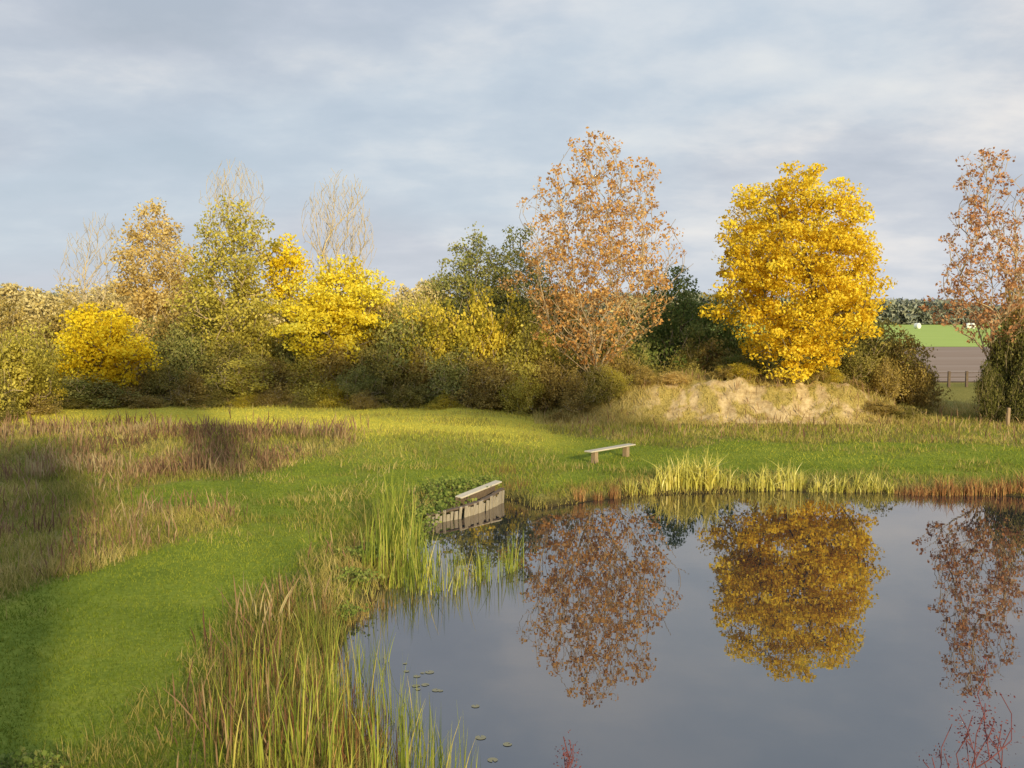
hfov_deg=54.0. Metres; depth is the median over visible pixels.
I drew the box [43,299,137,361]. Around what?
shrub
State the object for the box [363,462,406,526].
reed clump
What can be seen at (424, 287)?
distant tree
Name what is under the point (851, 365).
shrub
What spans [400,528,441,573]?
reed clump
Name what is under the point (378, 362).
shrub
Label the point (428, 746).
reed clump
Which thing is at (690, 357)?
shrub
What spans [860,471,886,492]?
iris clump
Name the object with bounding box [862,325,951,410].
shrub
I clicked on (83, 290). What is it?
bare tree
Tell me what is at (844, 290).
maple tree
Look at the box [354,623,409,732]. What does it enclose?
reed clump
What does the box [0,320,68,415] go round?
shrub
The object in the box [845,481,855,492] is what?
iris clump
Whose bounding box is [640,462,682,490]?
iris clump
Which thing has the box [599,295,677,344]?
distant tree
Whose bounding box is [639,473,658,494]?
iris clump
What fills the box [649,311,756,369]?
shrub
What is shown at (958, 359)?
ploughed field
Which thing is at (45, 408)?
shrub
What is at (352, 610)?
leafy plant
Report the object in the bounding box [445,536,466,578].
reed clump
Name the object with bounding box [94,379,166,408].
shrub
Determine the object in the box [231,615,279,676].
reed clump
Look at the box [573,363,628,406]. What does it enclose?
shrub
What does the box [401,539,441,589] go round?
reed clump
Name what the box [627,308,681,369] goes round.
shrub
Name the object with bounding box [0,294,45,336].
shrub
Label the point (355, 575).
leafy plant
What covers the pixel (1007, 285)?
russet tree
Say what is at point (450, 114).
sky
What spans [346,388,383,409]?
shrub
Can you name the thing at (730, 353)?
shrub
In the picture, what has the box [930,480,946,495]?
reed clump
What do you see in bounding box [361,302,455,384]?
shrub
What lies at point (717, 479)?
iris clump
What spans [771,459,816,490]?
iris clump
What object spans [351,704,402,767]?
sedge tuft
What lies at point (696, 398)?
sand mound
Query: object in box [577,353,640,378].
shrub
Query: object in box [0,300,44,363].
shrub
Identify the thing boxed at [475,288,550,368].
shrub
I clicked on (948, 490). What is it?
reed clump
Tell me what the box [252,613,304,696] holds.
reed clump
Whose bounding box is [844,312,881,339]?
shrub
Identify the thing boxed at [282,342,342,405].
shrub
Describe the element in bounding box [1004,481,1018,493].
reed clump
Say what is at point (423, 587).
reed clump
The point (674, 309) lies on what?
green tree
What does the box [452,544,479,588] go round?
reed clump
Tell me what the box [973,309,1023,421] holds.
shrub
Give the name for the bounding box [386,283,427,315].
distant tree
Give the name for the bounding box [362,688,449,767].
reed clump
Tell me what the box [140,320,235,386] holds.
shrub
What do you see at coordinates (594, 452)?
bench
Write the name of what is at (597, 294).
russet tree
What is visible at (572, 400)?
shrub
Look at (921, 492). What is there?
reed clump
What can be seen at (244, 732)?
reed clump
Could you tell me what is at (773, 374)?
shrub
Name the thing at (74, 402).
shrub
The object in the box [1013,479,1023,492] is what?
reed clump
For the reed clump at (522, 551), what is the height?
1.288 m
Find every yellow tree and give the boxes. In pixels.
[48,302,168,388]
[260,233,314,321]
[264,254,417,377]
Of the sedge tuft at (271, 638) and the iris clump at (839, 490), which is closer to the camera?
the sedge tuft at (271, 638)
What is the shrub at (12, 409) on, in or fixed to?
on the ground at (958, 392)
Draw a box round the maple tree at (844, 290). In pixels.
[698,160,897,382]
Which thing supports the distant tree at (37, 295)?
on the ground at (958, 392)
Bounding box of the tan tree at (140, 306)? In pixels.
[93,197,205,338]
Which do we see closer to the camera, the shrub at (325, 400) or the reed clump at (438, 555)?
the reed clump at (438, 555)
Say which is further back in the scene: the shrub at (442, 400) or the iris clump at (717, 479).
the shrub at (442, 400)
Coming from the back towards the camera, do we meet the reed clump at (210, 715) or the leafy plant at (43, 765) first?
the reed clump at (210, 715)
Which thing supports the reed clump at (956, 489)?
on the ground at (958, 392)
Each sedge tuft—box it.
[199,653,270,729]
[214,679,296,760]
[224,635,275,692]
[238,678,321,743]
[247,609,289,660]
[255,573,301,619]
[259,637,326,699]
[261,687,351,767]
[290,653,359,733]
[303,585,335,620]
[304,689,395,767]
[308,631,354,683]
[337,559,360,578]
[341,678,388,718]
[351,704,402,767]
[369,589,395,609]
[502,473,518,489]
[517,474,530,488]
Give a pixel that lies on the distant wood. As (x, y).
(902, 312)
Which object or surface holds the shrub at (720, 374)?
on the sand mound
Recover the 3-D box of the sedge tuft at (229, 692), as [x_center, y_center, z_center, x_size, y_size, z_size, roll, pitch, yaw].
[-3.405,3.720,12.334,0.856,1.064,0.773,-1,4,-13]
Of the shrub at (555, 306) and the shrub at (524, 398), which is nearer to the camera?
the shrub at (524, 398)
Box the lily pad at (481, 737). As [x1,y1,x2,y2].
[475,735,485,739]
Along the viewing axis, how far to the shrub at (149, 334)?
55.33 m
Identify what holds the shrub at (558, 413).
on the sand mound
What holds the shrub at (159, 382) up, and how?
on the ground at (958, 392)
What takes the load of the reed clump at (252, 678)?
on the ground at (958, 392)
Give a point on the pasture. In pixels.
(937, 336)
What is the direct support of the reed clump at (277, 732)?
on the ground at (958, 392)
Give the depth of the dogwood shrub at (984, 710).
7.80 m
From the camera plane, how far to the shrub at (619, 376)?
48.26 m
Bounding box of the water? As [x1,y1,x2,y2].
[328,491,1023,767]
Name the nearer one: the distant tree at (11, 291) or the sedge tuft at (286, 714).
the sedge tuft at (286, 714)
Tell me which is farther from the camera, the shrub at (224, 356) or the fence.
the fence
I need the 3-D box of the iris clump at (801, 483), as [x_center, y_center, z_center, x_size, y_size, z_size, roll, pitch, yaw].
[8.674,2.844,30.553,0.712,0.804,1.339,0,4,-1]
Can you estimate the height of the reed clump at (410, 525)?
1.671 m
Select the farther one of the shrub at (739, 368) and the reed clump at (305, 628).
the shrub at (739, 368)
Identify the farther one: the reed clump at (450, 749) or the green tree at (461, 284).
the green tree at (461, 284)
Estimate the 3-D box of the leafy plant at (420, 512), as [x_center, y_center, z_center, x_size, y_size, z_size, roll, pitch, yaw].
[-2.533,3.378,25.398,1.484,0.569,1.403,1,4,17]
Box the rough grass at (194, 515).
[0,367,1023,767]
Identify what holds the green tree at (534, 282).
on the ground at (958, 392)
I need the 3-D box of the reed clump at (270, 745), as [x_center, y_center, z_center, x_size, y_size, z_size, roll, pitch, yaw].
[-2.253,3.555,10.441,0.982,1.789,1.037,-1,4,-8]
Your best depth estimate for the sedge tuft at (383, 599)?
18.34 m
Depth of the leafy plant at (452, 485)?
28.53 m
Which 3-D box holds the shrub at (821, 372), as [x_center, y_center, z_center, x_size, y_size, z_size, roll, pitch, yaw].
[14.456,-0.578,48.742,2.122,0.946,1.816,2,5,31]
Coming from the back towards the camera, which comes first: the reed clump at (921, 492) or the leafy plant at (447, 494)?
the reed clump at (921, 492)
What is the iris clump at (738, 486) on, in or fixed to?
on the ground at (958, 392)
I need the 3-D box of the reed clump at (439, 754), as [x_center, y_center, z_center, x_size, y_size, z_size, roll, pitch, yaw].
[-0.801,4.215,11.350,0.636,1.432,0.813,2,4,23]
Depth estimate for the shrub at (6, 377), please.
43.14 m
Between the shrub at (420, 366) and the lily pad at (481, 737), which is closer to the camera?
the lily pad at (481, 737)
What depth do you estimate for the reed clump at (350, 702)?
12.20 m
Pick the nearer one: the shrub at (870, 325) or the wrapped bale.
the shrub at (870, 325)
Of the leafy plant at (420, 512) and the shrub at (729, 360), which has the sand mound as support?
the shrub at (729, 360)
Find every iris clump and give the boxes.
[612,476,640,495]
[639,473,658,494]
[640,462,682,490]
[647,461,694,489]
[652,451,717,490]
[657,454,692,489]
[677,456,735,490]
[683,446,730,490]
[694,450,735,490]
[710,463,752,488]
[734,464,767,491]
[735,477,746,491]
[743,462,811,490]
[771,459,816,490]
[789,466,808,490]
[806,481,819,491]
[809,471,846,492]
[830,472,854,492]
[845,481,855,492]
[850,470,883,492]
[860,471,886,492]
[878,482,895,493]
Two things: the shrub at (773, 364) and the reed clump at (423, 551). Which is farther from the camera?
the shrub at (773, 364)
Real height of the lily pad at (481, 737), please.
0.001 m
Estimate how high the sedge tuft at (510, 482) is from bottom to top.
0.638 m
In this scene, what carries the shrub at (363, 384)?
on the ground at (958, 392)
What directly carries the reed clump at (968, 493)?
on the ground at (958, 392)
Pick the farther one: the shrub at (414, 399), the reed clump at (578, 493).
the shrub at (414, 399)
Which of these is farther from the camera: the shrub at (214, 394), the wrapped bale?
the wrapped bale
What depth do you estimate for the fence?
68.34 m
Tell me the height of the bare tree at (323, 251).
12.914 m
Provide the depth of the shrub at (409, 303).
57.35 m
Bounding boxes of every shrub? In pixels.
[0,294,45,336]
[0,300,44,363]
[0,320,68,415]
[0,335,22,420]
[0,371,27,421]
[16,373,69,411]
[16,383,62,415]
[18,293,119,364]
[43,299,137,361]
[46,354,120,393]
[48,368,141,408]
[52,396,99,408]
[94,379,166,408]
[101,315,168,373]
[115,315,164,387]
[125,395,172,408]
[131,359,185,401]
[138,306,192,382]
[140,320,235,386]
[165,368,216,408]
[166,289,244,370]
[168,332,276,397]
[187,383,235,407]
[194,353,307,399]
[226,293,286,394]
[226,392,262,407]
[228,356,325,398]
[246,389,296,406]
[247,302,335,393]
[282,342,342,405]
[287,391,319,407]
[299,339,371,395]
[307,381,354,408]
[313,298,412,404]
[332,364,388,405]
[335,343,424,403]
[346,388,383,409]
[353,270,409,344]
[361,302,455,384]
[379,294,480,384]
[379,343,449,406]
[379,381,440,408]
[393,292,422,320]
[405,290,452,351]
[418,293,464,328]
[419,342,503,406]
[419,391,462,409]
[430,277,508,399]
[441,355,523,409]
[448,382,508,409]
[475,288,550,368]
[481,308,578,411]
[493,369,549,415]
[517,354,588,411]
[525,275,610,361]
[537,409,575,422]
[546,309,591,380]
[551,348,585,404]
[553,730,581,767]
[557,367,603,414]
[560,313,668,371]
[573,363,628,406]
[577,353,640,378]
[593,365,637,397]
[607,360,652,377]
[624,364,667,377]
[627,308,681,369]
[630,338,660,369]
[632,364,663,385]
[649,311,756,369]
[655,338,711,375]
[655,369,693,384]
[682,336,728,375]
[697,347,791,377]
[705,366,742,381]
[707,349,770,376]
[712,313,747,356]
[717,362,763,378]
[757,354,784,375]
[762,323,843,359]
[762,367,809,382]
[774,342,812,368]
[800,351,838,373]
[806,365,828,380]
[808,321,881,379]
[809,317,935,402]
[818,367,844,383]
[823,346,878,387]
[840,379,869,392]
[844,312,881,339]
[860,400,902,415]
[861,356,905,404]
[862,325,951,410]
[885,403,927,420]
[897,356,938,413]
[919,650,1023,767]
[972,359,1008,422]
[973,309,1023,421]
[978,275,1023,374]
[985,356,1023,423]
[1001,319,1023,422]
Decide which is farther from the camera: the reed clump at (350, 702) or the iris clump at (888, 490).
the iris clump at (888, 490)
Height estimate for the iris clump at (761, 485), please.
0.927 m
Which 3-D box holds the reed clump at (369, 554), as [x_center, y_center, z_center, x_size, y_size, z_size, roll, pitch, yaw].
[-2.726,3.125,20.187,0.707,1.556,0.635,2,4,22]
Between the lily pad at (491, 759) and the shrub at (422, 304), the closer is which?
the lily pad at (491, 759)
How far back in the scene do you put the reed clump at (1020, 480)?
29.84 m
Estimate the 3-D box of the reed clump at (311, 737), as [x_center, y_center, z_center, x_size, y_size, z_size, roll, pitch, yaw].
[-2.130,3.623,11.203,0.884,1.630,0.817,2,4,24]
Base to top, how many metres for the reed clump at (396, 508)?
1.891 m
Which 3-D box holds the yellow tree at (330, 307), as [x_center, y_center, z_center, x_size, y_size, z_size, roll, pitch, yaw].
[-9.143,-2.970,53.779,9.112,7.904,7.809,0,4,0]
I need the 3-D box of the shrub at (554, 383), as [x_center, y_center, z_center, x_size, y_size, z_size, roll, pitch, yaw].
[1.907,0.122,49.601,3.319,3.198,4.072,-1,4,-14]
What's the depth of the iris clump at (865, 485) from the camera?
30.17 m
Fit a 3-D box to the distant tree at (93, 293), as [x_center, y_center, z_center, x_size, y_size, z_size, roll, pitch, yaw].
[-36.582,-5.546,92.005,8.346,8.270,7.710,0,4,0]
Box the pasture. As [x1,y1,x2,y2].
[227,325,1002,346]
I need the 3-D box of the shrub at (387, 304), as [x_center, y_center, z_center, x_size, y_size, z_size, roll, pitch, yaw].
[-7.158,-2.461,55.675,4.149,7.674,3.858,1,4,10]
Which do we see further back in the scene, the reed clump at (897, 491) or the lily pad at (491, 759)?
the reed clump at (897, 491)
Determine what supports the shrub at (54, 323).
on the ground at (958, 392)
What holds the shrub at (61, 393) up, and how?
on the ground at (958, 392)
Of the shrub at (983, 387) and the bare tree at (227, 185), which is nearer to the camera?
the shrub at (983, 387)
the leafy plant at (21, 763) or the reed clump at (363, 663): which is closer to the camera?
the leafy plant at (21, 763)
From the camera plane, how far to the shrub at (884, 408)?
46.26 m
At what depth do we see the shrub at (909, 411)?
46.13 m
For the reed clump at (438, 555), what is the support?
on the ground at (958, 392)
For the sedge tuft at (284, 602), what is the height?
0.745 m
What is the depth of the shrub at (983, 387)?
46.02 m
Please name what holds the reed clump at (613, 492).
on the ground at (958, 392)
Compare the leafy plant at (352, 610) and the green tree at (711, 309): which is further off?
the green tree at (711, 309)
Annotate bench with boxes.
[584,443,635,463]
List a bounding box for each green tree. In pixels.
[420,221,527,337]
[458,225,576,353]
[619,263,712,352]
[661,294,755,364]
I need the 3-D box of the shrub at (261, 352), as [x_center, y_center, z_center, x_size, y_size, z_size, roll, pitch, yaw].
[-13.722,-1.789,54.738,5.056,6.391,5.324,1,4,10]
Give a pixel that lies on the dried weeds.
(156, 467)
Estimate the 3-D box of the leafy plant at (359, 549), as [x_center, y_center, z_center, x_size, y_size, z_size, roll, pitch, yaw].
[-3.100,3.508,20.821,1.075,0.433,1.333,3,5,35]
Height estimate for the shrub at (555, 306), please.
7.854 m
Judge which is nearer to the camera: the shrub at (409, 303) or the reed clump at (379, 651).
the reed clump at (379, 651)
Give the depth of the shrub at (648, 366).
50.40 m
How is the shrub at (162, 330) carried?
on the ground at (958, 392)
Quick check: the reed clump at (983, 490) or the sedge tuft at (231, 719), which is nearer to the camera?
the sedge tuft at (231, 719)
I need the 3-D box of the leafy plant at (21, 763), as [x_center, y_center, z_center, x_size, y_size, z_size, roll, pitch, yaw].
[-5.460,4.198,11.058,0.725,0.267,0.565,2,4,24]
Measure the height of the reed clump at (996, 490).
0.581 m
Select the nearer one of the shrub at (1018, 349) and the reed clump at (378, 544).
the reed clump at (378, 544)
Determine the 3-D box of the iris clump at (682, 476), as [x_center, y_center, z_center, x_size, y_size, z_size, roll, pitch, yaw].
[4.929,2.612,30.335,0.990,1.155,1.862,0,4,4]
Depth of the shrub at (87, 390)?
49.05 m
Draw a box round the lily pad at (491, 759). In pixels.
[487,757,497,761]
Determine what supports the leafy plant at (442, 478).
on the ground at (958, 392)
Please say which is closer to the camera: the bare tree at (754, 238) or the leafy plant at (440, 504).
the leafy plant at (440, 504)
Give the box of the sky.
[0,0,1023,304]
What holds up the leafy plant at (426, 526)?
on the ground at (958, 392)
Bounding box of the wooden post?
[1006,408,1010,426]
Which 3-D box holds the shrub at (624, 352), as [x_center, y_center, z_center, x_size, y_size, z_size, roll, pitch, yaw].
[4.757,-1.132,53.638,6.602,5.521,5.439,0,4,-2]
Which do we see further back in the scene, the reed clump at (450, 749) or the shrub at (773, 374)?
the shrub at (773, 374)
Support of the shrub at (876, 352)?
on the ground at (958, 392)
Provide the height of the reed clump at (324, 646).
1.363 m
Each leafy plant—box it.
[0,746,34,767]
[0,749,60,767]
[7,749,88,767]
[324,600,374,621]
[326,541,393,563]
[331,565,384,585]
[397,501,448,519]
[402,478,460,498]
[404,506,445,524]
[404,519,441,535]
[406,492,466,513]
[414,487,476,507]
[424,473,475,490]
[426,476,487,492]
[454,475,491,489]
[472,474,503,484]
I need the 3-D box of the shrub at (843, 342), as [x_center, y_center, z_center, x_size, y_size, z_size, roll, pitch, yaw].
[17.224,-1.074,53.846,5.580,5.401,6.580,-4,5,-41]
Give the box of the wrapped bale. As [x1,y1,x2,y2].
[914,323,920,328]
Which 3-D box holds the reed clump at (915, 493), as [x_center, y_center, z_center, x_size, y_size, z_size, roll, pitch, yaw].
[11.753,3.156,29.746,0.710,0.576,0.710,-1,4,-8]
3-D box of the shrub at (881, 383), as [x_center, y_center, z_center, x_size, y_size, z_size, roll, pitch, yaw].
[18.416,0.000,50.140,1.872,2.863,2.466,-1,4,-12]
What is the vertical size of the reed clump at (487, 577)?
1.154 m
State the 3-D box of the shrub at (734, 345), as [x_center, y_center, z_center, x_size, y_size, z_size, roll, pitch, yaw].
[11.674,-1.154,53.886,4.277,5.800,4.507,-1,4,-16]
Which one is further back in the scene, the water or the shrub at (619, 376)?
the shrub at (619, 376)
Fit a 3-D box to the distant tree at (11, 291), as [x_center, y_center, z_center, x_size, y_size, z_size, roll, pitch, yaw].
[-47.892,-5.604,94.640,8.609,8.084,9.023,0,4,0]
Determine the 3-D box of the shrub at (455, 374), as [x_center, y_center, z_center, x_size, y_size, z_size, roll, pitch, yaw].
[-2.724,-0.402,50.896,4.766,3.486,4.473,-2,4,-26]
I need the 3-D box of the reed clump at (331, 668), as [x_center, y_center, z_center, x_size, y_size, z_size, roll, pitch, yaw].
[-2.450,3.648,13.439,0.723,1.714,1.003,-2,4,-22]
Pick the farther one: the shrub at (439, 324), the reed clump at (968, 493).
the shrub at (439, 324)
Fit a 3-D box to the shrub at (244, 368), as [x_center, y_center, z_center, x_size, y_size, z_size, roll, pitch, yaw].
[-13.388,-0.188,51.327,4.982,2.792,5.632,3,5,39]
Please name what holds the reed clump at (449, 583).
in the water
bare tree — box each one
[54,212,117,309]
[199,159,268,331]
[301,168,376,334]
[719,198,781,355]
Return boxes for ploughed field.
[765,347,989,380]
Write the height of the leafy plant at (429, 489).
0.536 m
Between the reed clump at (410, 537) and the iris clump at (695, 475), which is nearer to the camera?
the reed clump at (410, 537)
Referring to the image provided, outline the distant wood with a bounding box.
[0,290,1019,324]
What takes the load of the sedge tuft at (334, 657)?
on the ground at (958, 392)
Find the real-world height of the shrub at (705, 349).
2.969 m
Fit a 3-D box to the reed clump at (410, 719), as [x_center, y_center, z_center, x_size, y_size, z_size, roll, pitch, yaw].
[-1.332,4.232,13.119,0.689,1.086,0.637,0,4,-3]
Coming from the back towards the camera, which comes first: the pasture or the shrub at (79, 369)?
the pasture
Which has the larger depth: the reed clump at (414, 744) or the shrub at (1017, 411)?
the shrub at (1017, 411)
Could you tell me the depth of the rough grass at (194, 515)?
26.98 m
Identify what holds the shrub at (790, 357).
on the sand mound
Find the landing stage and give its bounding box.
[423,480,504,524]
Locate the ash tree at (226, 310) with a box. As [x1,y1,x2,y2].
[164,193,296,359]
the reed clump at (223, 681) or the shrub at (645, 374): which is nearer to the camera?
the reed clump at (223, 681)
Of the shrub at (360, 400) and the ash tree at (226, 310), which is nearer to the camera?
the shrub at (360, 400)
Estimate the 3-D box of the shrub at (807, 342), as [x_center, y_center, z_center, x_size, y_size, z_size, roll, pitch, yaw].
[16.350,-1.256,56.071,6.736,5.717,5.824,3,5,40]
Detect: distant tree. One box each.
[0,282,32,321]
[0,286,75,334]
[46,277,90,309]
[69,279,153,333]
[154,290,224,327]
[240,286,306,355]
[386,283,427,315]
[413,278,451,314]
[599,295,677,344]
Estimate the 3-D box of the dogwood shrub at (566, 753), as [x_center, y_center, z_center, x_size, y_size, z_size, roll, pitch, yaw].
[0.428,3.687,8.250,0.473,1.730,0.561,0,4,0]
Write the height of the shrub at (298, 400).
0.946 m
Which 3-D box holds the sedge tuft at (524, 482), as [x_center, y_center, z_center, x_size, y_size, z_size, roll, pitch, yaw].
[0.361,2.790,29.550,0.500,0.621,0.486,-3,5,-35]
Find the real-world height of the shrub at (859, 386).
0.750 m
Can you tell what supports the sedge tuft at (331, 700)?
on the ground at (958, 392)
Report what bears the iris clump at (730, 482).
on the ground at (958, 392)
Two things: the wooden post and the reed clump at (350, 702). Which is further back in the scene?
the wooden post
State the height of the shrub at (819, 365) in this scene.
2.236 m
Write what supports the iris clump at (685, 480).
on the ground at (958, 392)
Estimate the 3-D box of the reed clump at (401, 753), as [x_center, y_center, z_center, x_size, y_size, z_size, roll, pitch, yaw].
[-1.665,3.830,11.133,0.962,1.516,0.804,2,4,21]
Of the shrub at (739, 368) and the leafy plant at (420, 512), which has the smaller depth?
the leafy plant at (420, 512)
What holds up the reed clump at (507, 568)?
in the water
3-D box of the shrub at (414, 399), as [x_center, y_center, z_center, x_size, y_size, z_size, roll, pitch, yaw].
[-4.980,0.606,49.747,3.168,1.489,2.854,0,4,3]
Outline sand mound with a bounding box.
[528,373,920,424]
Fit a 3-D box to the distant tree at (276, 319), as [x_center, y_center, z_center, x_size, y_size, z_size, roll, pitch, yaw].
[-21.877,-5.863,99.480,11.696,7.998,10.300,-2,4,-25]
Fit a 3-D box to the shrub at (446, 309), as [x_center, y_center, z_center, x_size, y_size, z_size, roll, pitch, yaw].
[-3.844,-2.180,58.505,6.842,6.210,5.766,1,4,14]
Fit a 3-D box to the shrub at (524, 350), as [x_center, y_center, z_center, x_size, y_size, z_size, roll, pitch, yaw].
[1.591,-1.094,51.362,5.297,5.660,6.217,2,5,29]
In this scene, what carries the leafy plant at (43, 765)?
on the ground at (958, 392)
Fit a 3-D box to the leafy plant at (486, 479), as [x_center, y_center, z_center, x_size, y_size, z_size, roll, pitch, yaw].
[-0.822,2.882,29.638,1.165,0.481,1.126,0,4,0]
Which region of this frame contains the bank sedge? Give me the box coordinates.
[266,466,1022,767]
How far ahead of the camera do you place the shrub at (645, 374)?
48.39 m
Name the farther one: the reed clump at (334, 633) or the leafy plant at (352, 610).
the leafy plant at (352, 610)
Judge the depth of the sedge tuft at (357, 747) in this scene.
11.31 m
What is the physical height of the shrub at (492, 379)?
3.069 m
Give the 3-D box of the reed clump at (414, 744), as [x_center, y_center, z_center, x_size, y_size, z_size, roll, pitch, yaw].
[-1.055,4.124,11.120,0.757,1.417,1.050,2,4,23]
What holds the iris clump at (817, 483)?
on the ground at (958, 392)
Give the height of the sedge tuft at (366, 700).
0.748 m
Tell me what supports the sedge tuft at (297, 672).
on the ground at (958, 392)
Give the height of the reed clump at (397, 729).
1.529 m
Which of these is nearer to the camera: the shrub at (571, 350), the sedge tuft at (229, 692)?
the sedge tuft at (229, 692)
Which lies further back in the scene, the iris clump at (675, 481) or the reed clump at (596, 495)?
the iris clump at (675, 481)
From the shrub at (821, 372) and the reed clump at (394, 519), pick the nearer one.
the reed clump at (394, 519)
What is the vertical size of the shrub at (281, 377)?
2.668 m
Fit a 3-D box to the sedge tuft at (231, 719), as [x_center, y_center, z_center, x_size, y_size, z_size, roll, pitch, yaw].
[-3.019,3.849,11.580,0.900,0.934,1.044,1,4,14]
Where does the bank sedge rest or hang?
on the ground at (958, 392)
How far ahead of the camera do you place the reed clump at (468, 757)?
10.99 m
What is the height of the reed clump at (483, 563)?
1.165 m
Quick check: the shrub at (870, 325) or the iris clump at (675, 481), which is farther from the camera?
the shrub at (870, 325)
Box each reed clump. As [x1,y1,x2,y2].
[190,653,238,739]
[201,626,248,696]
[201,673,285,767]
[229,656,306,766]
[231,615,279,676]
[231,633,306,723]
[247,650,342,767]
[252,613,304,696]
[264,613,333,726]
[275,651,357,767]
[288,579,323,639]
[295,592,345,676]
[298,612,358,718]
[317,589,359,660]
[319,642,397,751]
[321,693,398,767]
[323,667,404,767]
[338,620,392,687]
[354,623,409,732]
[356,510,392,578]
[356,660,425,767]
[358,632,394,666]
[359,494,401,553]
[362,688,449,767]
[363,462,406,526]
[364,492,411,564]
[369,472,412,538]
[373,481,421,554]
[380,544,407,588]
[382,512,423,569]
[383,479,423,541]
[386,677,424,730]
[388,495,424,554]
[389,524,428,582]
[397,511,428,560]
[398,701,440,767]
[398,706,446,767]
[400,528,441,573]
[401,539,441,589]
[402,543,433,595]
[412,525,445,565]
[412,704,462,767]
[425,555,459,596]
[427,715,467,767]
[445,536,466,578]
[449,743,480,767]
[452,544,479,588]
[462,537,491,574]
[474,539,501,582]
[492,539,519,573]
[502,524,523,568]
[573,487,587,501]
[592,491,604,500]
[608,481,620,498]
[894,485,910,494]
[902,481,920,495]
[909,479,930,495]
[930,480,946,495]
[935,473,959,495]
[952,485,964,495]
[958,481,975,495]
[965,476,985,495]
[978,486,989,494]
[984,481,1011,495]
[993,474,1010,495]
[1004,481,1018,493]
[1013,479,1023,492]
[1015,471,1023,487]
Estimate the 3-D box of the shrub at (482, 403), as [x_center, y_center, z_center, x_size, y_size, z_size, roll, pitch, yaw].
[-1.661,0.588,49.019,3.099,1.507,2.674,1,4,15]
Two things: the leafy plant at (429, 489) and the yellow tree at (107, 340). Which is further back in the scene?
the yellow tree at (107, 340)
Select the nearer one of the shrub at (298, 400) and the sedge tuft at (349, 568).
the sedge tuft at (349, 568)
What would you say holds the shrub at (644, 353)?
on the sand mound
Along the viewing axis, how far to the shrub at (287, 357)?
53.57 m
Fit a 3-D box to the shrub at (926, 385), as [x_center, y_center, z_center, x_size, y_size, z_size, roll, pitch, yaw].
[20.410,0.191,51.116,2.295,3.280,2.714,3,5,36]
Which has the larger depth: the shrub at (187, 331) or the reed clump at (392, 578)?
the shrub at (187, 331)
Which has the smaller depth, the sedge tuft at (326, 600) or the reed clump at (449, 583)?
the sedge tuft at (326, 600)
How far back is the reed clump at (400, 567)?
20.28 m
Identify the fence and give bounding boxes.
[932,371,980,386]
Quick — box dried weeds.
[0,367,1023,767]
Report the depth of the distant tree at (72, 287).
97.08 m
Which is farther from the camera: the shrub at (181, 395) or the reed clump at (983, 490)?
the shrub at (181, 395)
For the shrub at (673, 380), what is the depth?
48.26 m
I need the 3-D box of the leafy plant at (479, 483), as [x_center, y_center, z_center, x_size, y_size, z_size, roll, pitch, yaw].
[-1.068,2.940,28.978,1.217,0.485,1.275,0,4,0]
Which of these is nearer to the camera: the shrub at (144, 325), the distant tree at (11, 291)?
the shrub at (144, 325)
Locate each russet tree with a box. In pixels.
[497,126,692,378]
[918,146,1023,367]
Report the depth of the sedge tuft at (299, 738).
11.18 m
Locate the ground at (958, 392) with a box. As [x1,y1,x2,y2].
[0,318,1023,767]
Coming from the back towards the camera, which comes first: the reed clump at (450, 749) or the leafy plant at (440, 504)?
the leafy plant at (440, 504)
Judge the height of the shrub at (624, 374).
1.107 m
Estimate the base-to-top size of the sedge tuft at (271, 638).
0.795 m
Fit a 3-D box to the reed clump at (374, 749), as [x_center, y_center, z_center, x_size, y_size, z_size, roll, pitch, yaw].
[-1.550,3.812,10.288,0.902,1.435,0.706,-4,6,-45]
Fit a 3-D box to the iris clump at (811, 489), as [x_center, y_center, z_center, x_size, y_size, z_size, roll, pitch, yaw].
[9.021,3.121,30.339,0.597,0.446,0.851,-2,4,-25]
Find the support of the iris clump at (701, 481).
on the ground at (958, 392)
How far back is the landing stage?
27.22 m
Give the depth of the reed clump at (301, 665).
12.56 m
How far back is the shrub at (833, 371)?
48.35 m
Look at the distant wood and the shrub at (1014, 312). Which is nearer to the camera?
the shrub at (1014, 312)
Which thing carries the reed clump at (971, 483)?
on the ground at (958, 392)
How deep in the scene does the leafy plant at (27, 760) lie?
10.79 m
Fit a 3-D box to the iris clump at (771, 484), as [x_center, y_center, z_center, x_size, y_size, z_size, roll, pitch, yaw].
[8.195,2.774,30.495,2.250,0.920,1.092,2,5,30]
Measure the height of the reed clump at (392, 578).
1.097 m
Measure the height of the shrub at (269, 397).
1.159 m
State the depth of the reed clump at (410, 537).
21.21 m
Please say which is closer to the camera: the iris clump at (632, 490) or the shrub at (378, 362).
the iris clump at (632, 490)
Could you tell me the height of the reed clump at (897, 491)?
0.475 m
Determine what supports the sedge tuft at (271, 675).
on the ground at (958, 392)
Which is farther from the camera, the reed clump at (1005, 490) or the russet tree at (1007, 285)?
the russet tree at (1007, 285)
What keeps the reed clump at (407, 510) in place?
on the ground at (958, 392)
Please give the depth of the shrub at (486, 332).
52.00 m
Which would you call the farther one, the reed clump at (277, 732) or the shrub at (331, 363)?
the shrub at (331, 363)
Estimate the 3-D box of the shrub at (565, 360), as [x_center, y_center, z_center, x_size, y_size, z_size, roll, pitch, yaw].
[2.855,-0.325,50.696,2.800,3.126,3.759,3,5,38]
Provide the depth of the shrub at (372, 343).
52.76 m
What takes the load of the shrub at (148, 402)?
on the ground at (958, 392)

